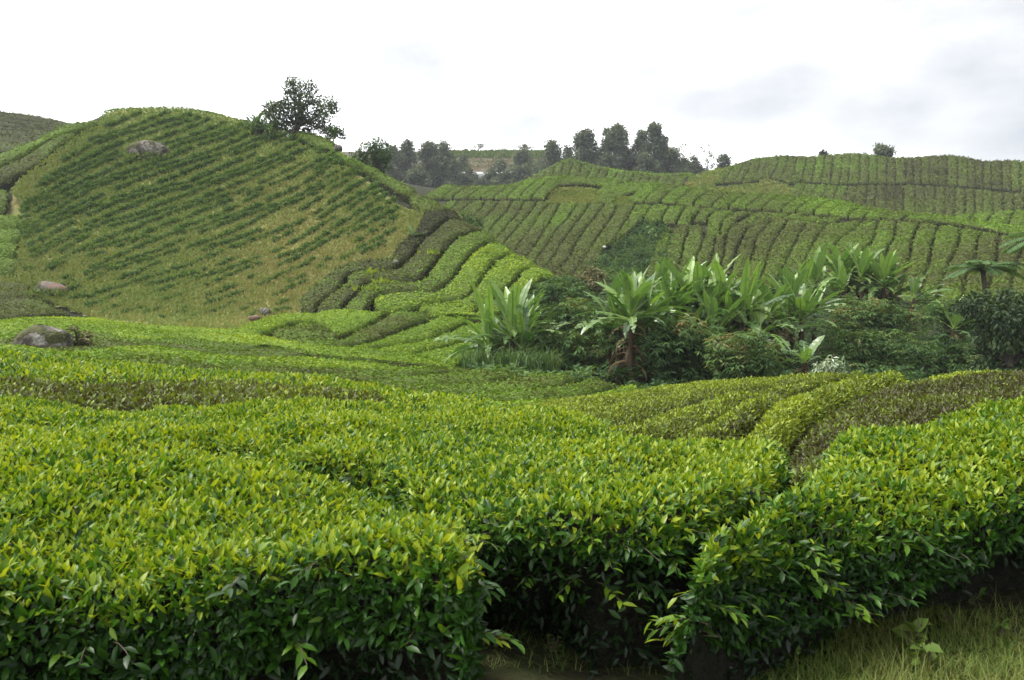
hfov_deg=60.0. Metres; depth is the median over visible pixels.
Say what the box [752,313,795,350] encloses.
shrub
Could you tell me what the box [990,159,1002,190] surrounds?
tea hedge
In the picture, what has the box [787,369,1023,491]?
tea hedge
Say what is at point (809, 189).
tea hedge
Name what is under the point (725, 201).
tea hedge
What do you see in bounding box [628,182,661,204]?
tea hedge
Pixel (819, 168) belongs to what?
tea hedge
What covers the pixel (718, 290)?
banana plant
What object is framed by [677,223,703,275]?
tea hedge
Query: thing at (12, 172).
tea hedge
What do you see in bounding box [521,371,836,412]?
tea hedge
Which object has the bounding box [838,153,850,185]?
tea hedge
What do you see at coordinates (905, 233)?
tea hedge
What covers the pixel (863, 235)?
tea hedge
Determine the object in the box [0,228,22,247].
tea hedge
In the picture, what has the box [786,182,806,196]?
tea hedge
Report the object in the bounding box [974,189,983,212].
tea hedge
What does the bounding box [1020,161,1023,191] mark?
tea hedge
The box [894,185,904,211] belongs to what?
tea hedge
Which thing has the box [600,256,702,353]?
banana plant
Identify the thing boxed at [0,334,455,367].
tea hedge
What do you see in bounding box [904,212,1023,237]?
tea hedge
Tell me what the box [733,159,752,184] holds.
tea hedge
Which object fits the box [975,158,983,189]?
tea hedge
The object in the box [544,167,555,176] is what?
tea hedge
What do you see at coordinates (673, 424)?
tea hedge
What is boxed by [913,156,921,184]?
tea hedge
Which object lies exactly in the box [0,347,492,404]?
tea hedge
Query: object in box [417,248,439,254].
weed
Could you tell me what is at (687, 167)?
tree
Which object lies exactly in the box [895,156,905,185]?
tea hedge
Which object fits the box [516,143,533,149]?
tree
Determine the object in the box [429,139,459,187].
tree
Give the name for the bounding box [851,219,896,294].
tea hedge
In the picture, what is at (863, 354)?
shrub
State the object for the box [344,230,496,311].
tea hedge
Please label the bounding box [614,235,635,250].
shrub
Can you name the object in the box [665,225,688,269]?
tea hedge
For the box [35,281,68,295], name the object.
boulder
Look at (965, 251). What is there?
tea hedge
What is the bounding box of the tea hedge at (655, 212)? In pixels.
[644,203,669,225]
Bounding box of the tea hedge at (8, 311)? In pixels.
[0,303,70,318]
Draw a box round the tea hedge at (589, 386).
[423,377,617,401]
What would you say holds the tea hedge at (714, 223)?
on the hill at (422, 190)
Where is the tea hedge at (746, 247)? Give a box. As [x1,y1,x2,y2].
[731,239,755,284]
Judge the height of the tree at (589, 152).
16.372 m
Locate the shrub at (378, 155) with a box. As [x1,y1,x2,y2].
[348,136,395,172]
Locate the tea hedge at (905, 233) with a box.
[868,219,918,302]
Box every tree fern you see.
[942,259,1023,298]
[998,232,1023,253]
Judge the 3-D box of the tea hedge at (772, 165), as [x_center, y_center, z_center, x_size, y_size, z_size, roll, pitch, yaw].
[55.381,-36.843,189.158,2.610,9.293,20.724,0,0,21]
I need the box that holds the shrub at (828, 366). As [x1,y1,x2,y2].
[811,355,852,375]
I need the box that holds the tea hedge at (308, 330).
[271,322,338,340]
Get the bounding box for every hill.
[6,108,616,348]
[341,150,548,175]
[405,183,1021,385]
[562,154,1023,209]
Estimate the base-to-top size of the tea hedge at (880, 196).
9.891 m
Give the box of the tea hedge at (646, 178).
[638,174,650,182]
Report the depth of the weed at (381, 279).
63.08 m
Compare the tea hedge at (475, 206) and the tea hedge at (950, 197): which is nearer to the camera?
the tea hedge at (475, 206)
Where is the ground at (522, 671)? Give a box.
[475,485,1023,679]
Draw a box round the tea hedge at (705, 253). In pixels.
[696,235,715,278]
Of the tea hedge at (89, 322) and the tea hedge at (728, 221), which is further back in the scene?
the tea hedge at (728, 221)
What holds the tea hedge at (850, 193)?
on the hill at (868, 183)
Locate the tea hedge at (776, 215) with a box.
[766,212,787,220]
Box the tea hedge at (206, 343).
[0,329,459,367]
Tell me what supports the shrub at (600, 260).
on the hill at (422, 190)
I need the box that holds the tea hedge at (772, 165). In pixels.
[762,154,778,179]
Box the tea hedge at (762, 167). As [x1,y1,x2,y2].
[752,156,769,182]
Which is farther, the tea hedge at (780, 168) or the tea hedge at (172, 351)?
the tea hedge at (780, 168)
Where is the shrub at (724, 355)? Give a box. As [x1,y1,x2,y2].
[695,327,787,380]
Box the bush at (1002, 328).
[950,285,1023,377]
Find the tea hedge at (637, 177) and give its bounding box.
[630,172,643,182]
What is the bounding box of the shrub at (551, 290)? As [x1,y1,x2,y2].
[539,283,575,304]
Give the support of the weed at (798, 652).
on the ground at (522, 671)
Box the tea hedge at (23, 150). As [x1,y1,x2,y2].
[0,120,98,167]
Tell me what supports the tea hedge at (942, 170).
on the hill at (868, 183)
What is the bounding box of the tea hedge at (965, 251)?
[936,227,981,306]
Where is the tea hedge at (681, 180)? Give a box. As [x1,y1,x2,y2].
[673,174,687,185]
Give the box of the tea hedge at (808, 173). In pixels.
[800,155,816,183]
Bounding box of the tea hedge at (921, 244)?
[897,222,938,304]
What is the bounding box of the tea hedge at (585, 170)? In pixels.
[578,163,590,176]
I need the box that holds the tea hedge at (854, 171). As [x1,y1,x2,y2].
[847,152,860,185]
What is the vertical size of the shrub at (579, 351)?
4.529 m
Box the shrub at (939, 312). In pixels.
[924,294,977,343]
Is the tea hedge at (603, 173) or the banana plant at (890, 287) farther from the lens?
the tea hedge at (603, 173)
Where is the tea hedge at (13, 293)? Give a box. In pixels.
[0,288,40,300]
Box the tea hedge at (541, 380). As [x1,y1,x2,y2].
[314,372,580,395]
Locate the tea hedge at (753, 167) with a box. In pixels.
[742,157,761,183]
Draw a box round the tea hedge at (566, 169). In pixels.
[560,160,572,175]
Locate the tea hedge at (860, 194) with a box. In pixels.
[854,184,867,205]
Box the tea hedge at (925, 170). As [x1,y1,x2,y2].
[920,155,930,184]
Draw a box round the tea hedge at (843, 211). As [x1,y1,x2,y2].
[829,200,862,220]
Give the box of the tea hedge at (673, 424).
[616,370,861,441]
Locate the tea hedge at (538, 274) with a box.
[427,266,556,323]
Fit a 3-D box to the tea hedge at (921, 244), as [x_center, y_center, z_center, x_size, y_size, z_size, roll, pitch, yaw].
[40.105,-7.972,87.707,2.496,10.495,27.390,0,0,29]
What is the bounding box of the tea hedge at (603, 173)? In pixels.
[596,167,607,177]
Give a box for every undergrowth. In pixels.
[457,157,539,171]
[466,274,603,379]
[541,285,1022,389]
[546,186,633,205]
[594,217,673,293]
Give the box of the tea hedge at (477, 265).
[373,241,516,315]
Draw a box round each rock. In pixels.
[248,315,260,320]
[259,307,269,314]
[334,144,342,151]
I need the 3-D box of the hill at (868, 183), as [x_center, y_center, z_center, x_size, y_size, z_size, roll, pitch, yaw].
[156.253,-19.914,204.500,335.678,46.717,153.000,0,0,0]
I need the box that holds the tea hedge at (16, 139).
[0,135,34,144]
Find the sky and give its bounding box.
[0,0,1023,169]
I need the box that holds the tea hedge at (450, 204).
[443,200,457,209]
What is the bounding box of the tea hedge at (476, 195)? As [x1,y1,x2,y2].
[467,185,496,200]
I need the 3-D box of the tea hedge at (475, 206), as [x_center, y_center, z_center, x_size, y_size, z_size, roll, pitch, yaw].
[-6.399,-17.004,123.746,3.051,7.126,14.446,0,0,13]
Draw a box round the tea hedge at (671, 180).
[665,175,677,183]
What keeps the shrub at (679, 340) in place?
on the hill at (422, 190)
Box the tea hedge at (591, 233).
[554,203,616,285]
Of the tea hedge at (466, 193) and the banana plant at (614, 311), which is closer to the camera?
the banana plant at (614, 311)
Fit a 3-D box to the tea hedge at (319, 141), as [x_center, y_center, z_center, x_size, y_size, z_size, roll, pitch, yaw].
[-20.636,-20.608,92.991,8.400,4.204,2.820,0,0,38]
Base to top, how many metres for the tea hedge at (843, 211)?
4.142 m
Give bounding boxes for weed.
[350,283,382,290]
[361,267,384,274]
[370,276,393,283]
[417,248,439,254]
[477,246,496,251]
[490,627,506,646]
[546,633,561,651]
[786,646,800,667]
[890,611,933,660]
[908,641,947,676]
[965,587,985,605]
[991,618,1009,642]
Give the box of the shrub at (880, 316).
[809,293,933,342]
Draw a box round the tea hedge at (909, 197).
[903,184,915,213]
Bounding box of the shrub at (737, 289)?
[675,283,813,325]
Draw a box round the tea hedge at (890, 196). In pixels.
[884,184,896,210]
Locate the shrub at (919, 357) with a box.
[889,328,986,375]
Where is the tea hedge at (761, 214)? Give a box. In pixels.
[748,210,770,217]
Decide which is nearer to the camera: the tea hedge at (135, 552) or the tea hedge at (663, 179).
the tea hedge at (135, 552)
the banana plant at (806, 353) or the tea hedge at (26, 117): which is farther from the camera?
the tea hedge at (26, 117)
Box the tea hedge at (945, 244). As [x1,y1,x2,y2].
[920,225,960,307]
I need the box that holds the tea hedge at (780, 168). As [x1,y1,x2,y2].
[771,154,787,180]
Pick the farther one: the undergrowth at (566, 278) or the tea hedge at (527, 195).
the tea hedge at (527, 195)
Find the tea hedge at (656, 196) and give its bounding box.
[644,183,677,205]
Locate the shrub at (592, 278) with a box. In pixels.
[566,262,611,295]
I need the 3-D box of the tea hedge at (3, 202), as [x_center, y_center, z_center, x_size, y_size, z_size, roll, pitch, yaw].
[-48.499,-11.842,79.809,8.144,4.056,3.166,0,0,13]
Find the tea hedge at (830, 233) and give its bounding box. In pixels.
[803,219,862,285]
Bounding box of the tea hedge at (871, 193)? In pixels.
[864,184,876,206]
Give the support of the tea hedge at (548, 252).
on the hill at (422, 190)
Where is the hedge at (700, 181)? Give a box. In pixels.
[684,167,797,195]
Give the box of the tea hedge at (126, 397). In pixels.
[0,374,386,415]
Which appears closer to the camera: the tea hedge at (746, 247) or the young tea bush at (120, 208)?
the young tea bush at (120, 208)
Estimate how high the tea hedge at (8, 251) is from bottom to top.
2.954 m
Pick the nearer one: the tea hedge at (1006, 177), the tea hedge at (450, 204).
the tea hedge at (450, 204)
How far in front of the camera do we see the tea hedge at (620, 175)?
179.21 m
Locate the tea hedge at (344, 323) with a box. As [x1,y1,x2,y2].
[236,308,386,340]
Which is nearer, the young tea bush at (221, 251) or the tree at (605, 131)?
the young tea bush at (221, 251)
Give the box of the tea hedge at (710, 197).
[694,188,727,208]
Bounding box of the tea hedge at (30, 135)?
[0,129,43,139]
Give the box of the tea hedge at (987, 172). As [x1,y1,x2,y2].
[983,160,992,189]
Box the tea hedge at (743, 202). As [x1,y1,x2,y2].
[729,192,762,211]
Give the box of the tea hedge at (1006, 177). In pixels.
[1001,159,1011,191]
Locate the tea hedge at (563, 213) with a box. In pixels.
[525,201,577,263]
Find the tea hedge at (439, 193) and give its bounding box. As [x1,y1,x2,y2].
[425,183,458,200]
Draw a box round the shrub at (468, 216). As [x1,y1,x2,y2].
[458,207,483,228]
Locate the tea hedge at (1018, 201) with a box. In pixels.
[1013,191,1023,212]
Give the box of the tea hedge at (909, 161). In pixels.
[905,156,914,185]
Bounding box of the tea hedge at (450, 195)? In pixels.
[443,185,467,201]
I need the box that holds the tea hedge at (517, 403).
[488,384,637,407]
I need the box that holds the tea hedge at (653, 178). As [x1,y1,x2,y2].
[648,174,659,182]
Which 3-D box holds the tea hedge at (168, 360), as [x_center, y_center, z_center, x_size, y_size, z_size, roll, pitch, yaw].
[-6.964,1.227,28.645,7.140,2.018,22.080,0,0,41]
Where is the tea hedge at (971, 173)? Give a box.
[967,156,975,188]
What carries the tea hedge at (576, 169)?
on the hill at (868, 183)
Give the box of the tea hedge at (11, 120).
[0,116,63,127]
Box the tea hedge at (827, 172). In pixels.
[820,154,833,184]
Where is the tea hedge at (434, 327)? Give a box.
[354,316,467,347]
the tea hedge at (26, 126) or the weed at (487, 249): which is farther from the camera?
the tea hedge at (26, 126)
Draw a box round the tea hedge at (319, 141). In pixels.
[293,130,335,152]
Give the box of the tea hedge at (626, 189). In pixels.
[596,181,646,196]
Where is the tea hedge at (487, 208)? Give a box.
[468,200,498,223]
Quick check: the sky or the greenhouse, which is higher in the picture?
the sky
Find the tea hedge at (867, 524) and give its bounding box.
[644,395,1023,679]
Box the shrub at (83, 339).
[66,324,96,345]
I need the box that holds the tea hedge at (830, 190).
[822,184,837,199]
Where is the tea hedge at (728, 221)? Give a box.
[720,210,754,236]
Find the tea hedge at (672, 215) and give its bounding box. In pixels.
[663,205,684,226]
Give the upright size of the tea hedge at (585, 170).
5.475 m
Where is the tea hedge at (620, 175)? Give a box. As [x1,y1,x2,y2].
[614,171,625,179]
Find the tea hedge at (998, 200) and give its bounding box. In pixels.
[992,190,1003,212]
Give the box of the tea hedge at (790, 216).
[782,212,803,221]
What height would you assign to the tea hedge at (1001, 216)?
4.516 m
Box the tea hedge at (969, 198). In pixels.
[964,188,974,213]
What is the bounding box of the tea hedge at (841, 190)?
[833,185,847,200]
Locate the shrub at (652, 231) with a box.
[642,222,660,243]
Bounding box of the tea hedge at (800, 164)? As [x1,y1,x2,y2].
[790,155,806,184]
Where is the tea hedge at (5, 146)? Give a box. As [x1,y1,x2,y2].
[0,141,20,152]
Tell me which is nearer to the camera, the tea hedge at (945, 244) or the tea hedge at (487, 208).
the tea hedge at (945, 244)
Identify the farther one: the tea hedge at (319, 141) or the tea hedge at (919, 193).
the tea hedge at (919, 193)
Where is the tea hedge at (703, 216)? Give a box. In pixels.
[693,207,717,225]
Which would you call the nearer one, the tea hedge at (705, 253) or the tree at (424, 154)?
the tea hedge at (705, 253)
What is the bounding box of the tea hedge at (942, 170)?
[938,154,947,187]
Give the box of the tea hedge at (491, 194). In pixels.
[482,183,510,200]
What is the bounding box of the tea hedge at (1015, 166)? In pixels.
[1010,159,1021,192]
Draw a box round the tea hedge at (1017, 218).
[1009,209,1023,226]
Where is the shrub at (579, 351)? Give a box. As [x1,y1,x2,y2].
[526,297,625,379]
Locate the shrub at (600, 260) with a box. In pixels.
[584,254,608,267]
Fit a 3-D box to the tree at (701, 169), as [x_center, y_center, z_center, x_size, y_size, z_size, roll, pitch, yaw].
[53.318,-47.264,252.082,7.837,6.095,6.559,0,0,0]
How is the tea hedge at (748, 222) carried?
on the hill at (422, 190)
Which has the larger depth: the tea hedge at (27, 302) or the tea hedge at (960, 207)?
the tea hedge at (960, 207)
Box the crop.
[450,148,545,157]
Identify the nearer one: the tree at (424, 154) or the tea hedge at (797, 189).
the tea hedge at (797, 189)
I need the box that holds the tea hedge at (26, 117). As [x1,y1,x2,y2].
[0,110,68,125]
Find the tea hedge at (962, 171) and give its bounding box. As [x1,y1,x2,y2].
[957,155,968,187]
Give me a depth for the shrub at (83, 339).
29.45 m
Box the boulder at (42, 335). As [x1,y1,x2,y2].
[13,324,74,347]
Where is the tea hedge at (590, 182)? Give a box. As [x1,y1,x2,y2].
[557,175,623,189]
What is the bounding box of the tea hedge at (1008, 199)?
[1003,191,1014,210]
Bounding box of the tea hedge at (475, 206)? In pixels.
[459,200,484,216]
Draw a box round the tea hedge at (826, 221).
[813,216,841,225]
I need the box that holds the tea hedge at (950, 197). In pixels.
[944,186,955,216]
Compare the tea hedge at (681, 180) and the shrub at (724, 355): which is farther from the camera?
the tea hedge at (681, 180)
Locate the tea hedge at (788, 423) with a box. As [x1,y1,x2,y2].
[744,370,908,463]
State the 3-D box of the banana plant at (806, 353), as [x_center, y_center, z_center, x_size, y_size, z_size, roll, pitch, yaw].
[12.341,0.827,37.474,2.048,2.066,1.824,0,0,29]
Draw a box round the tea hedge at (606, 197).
[596,190,615,206]
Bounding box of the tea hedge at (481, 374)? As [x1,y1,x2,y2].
[237,367,525,384]
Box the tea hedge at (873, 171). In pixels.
[868,154,877,184]
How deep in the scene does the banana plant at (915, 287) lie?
56.89 m
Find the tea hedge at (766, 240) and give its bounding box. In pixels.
[747,218,787,288]
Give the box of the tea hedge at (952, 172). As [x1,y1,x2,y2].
[946,154,958,187]
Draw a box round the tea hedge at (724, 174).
[714,164,732,185]
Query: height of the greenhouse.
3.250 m
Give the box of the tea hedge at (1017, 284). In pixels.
[1009,249,1023,316]
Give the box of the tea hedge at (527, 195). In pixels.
[519,176,551,201]
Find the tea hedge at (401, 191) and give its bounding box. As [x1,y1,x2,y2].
[330,146,415,204]
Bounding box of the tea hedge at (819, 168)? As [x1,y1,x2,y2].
[812,155,824,183]
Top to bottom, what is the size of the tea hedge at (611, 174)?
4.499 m
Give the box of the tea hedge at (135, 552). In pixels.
[0,419,524,679]
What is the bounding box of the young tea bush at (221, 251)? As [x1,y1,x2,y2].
[215,247,224,252]
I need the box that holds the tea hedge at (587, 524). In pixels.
[0,393,802,679]
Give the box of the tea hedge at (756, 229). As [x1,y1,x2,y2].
[743,217,771,244]
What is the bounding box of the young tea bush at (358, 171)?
[354,168,361,175]
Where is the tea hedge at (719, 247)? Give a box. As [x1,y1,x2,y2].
[709,233,725,267]
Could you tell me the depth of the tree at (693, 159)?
251.63 m
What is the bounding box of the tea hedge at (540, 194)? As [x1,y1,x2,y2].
[532,175,567,201]
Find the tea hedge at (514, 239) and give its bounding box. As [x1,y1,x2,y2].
[503,201,548,250]
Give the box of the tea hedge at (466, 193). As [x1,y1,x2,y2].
[453,184,484,201]
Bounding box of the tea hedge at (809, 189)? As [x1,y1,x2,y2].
[800,183,816,196]
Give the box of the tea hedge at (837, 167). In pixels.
[830,153,842,185]
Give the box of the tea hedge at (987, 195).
[982,189,993,211]
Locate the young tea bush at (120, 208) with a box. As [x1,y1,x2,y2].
[117,205,124,211]
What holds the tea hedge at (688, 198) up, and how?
on the hill at (422, 190)
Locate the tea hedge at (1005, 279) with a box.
[988,234,1021,300]
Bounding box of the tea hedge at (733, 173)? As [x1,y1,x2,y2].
[722,162,743,184]
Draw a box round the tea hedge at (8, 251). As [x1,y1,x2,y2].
[0,242,18,258]
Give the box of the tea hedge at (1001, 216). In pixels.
[987,208,1013,224]
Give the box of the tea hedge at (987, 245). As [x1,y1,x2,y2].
[964,231,999,298]
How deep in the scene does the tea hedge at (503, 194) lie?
133.94 m
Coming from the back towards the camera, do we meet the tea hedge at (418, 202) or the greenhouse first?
the greenhouse
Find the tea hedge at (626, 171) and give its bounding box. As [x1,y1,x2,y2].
[519,157,693,182]
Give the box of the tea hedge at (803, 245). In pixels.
[773,220,825,294]
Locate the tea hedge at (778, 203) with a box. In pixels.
[762,194,799,212]
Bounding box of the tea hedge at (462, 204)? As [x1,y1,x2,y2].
[450,199,471,213]
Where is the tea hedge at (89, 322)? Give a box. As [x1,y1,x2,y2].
[0,315,449,364]
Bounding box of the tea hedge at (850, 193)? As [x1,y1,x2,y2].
[843,185,857,202]
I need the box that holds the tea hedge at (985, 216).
[969,209,994,221]
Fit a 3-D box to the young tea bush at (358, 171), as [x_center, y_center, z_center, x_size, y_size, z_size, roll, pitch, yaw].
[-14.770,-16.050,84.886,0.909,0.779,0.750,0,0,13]
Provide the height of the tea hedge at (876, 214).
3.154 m
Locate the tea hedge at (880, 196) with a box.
[874,183,886,208]
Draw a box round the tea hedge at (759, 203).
[746,193,779,211]
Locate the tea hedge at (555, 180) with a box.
[545,175,571,190]
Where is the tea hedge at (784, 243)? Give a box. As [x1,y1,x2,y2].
[759,219,805,291]
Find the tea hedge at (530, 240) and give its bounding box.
[514,201,559,256]
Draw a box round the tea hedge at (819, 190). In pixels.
[811,183,826,197]
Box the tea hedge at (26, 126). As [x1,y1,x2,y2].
[0,121,55,131]
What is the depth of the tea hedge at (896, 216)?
105.34 m
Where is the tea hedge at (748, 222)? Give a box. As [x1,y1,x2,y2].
[736,214,758,229]
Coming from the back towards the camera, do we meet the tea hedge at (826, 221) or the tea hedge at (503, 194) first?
the tea hedge at (503, 194)
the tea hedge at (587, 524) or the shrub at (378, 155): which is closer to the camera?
the tea hedge at (587, 524)
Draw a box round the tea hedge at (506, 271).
[417,252,536,318]
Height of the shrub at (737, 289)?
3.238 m
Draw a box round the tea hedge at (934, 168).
[928,155,939,185]
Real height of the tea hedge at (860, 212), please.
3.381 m
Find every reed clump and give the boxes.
[455,341,535,368]
[505,345,572,371]
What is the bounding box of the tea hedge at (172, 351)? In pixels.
[0,344,457,370]
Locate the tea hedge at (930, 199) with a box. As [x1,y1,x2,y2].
[923,185,936,213]
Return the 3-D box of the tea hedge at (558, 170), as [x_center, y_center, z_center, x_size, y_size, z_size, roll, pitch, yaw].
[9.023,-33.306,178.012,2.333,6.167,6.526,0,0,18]
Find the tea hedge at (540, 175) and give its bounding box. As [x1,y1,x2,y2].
[535,172,544,178]
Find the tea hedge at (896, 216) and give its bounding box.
[881,210,913,222]
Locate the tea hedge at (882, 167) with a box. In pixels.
[876,155,886,184]
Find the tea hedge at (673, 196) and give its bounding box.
[661,185,693,205]
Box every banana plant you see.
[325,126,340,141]
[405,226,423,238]
[434,279,578,365]
[563,267,680,383]
[572,265,692,383]
[574,281,658,385]
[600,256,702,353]
[648,258,707,363]
[651,253,739,323]
[652,256,740,341]
[653,257,811,356]
[677,253,796,342]
[731,280,822,360]
[755,265,849,351]
[771,243,854,309]
[780,335,829,376]
[821,242,888,311]
[829,241,909,309]
[849,250,925,310]
[901,270,954,316]
[923,294,973,343]
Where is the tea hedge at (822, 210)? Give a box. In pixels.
[814,199,844,217]
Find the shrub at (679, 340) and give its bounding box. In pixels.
[631,312,734,383]
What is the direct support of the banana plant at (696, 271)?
on the undergrowth at (655, 380)
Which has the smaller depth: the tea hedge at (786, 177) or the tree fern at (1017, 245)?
the tree fern at (1017, 245)
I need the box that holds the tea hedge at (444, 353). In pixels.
[354,337,494,367]
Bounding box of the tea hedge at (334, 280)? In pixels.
[298,209,461,312]
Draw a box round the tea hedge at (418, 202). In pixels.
[408,192,447,216]
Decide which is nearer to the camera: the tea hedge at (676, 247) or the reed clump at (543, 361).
the reed clump at (543, 361)
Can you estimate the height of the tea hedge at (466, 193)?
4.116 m
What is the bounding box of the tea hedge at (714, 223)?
[705,209,732,236]
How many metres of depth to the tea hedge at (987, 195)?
161.47 m
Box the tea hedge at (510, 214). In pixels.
[488,200,523,239]
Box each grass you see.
[25,287,74,296]
[122,150,165,159]
[480,580,1023,679]
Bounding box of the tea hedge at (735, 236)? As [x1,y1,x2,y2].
[721,224,746,276]
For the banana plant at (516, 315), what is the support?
on the hill at (14, 204)
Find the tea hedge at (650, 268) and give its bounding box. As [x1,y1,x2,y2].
[646,227,673,276]
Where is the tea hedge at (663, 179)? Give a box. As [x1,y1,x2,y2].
[656,175,669,183]
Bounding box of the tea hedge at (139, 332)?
[0,323,453,366]
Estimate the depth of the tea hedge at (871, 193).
166.01 m
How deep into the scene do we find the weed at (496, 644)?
4.59 m
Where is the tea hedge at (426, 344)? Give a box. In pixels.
[380,322,495,353]
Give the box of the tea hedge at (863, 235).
[823,219,877,297]
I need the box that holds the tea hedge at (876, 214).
[863,206,892,221]
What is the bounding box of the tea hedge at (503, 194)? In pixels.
[494,181,522,201]
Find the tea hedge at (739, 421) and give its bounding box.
[682,372,870,440]
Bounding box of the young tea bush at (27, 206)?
[21,203,30,209]
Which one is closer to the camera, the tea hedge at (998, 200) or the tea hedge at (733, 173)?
the tea hedge at (998, 200)
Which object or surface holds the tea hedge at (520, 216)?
on the hill at (422, 190)
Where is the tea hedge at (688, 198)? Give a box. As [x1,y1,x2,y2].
[676,187,708,207]
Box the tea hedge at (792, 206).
[781,195,813,214]
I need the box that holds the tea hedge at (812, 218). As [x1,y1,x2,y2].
[800,214,821,223]
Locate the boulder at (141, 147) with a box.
[126,140,168,158]
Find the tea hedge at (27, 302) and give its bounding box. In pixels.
[0,297,55,309]
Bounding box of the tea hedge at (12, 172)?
[0,132,78,189]
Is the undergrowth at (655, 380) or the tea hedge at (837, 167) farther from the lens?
the tea hedge at (837, 167)
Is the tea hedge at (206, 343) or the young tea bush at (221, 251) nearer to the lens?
the tea hedge at (206, 343)
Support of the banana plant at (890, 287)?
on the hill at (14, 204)
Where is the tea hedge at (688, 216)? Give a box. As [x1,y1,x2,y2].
[674,206,700,228]
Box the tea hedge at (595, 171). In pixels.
[588,166,600,177]
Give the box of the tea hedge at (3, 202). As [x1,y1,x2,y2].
[0,189,8,215]
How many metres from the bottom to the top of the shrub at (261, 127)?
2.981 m
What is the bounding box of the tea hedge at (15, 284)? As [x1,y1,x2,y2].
[0,280,29,290]
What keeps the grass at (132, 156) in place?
on the hill at (14, 204)
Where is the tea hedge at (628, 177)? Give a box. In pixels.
[622,173,633,182]
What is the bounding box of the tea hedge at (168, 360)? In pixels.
[36,353,466,376]
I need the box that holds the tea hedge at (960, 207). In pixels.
[955,187,966,215]
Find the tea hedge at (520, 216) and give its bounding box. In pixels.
[496,201,535,244]
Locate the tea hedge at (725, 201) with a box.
[712,191,744,210]
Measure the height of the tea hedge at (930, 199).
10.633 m
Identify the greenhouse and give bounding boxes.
[458,172,510,177]
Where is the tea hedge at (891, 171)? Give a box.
[886,156,895,184]
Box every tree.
[257,74,348,139]
[383,144,408,181]
[385,162,399,180]
[399,138,417,180]
[403,163,432,186]
[415,139,437,187]
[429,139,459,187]
[447,158,462,185]
[456,172,472,185]
[457,151,471,171]
[463,165,478,183]
[467,176,488,185]
[473,143,484,149]
[479,166,499,184]
[488,175,505,185]
[492,157,507,171]
[493,147,507,166]
[496,170,515,184]
[507,147,536,174]
[507,163,533,183]
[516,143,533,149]
[529,160,541,175]
[537,138,565,171]
[563,144,574,158]
[571,127,603,163]
[595,151,623,169]
[598,126,612,152]
[599,122,634,170]
[620,154,638,170]
[624,138,630,150]
[630,128,651,164]
[631,151,662,172]
[638,120,669,172]
[662,146,682,173]
[672,157,689,172]
[675,160,697,173]
[689,156,702,169]
[695,163,709,173]
[699,142,713,168]
[709,147,716,168]
[715,151,731,168]
[818,149,828,155]
[872,142,896,156]
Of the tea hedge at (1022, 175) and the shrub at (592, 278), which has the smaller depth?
the shrub at (592, 278)
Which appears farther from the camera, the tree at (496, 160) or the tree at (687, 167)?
the tree at (496, 160)
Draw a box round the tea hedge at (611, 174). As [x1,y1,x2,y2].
[604,170,616,178]
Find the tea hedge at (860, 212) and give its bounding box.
[848,204,875,221]
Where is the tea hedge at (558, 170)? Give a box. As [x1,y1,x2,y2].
[552,161,563,176]
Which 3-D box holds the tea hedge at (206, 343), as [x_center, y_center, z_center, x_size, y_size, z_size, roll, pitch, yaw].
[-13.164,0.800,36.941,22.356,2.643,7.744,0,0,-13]
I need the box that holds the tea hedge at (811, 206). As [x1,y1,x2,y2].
[796,197,829,215]
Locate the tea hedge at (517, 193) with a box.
[507,178,537,201]
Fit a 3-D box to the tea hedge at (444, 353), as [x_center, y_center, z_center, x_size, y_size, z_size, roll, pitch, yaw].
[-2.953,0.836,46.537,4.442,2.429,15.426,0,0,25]
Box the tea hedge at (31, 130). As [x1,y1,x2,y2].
[0,126,50,134]
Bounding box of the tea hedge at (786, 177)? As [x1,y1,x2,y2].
[781,155,796,184]
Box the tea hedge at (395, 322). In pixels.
[296,310,432,347]
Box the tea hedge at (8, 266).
[0,257,24,279]
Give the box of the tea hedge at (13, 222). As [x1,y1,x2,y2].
[0,214,31,229]
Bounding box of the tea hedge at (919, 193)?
[914,184,925,212]
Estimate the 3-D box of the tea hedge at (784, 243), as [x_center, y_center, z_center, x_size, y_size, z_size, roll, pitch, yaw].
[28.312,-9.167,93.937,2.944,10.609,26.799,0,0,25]
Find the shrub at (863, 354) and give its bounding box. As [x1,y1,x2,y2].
[817,322,917,373]
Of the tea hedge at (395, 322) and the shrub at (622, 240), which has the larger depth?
the shrub at (622, 240)
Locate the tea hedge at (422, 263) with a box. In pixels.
[317,218,485,312]
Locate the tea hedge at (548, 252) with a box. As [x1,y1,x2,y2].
[534,202,589,267]
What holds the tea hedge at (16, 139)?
on the hill
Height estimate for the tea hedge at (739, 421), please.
1.525 m
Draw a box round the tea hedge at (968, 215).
[954,212,974,218]
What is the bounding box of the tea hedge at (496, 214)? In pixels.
[479,200,511,232]
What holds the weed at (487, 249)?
on the tea hedge at (477, 265)
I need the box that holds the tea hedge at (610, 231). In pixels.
[567,203,634,286]
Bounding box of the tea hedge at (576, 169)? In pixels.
[569,161,582,175]
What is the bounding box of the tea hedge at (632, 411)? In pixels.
[582,371,846,425]
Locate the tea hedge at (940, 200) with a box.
[935,186,946,214]
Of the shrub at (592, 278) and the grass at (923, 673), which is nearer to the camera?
the grass at (923, 673)
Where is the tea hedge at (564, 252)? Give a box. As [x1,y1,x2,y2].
[545,202,603,274]
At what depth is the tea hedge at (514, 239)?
115.48 m
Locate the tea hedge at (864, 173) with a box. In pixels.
[859,152,870,184]
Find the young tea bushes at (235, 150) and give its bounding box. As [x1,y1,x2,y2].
[17,109,399,321]
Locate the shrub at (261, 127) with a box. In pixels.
[244,114,276,138]
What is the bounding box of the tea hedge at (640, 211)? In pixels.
[616,203,651,241]

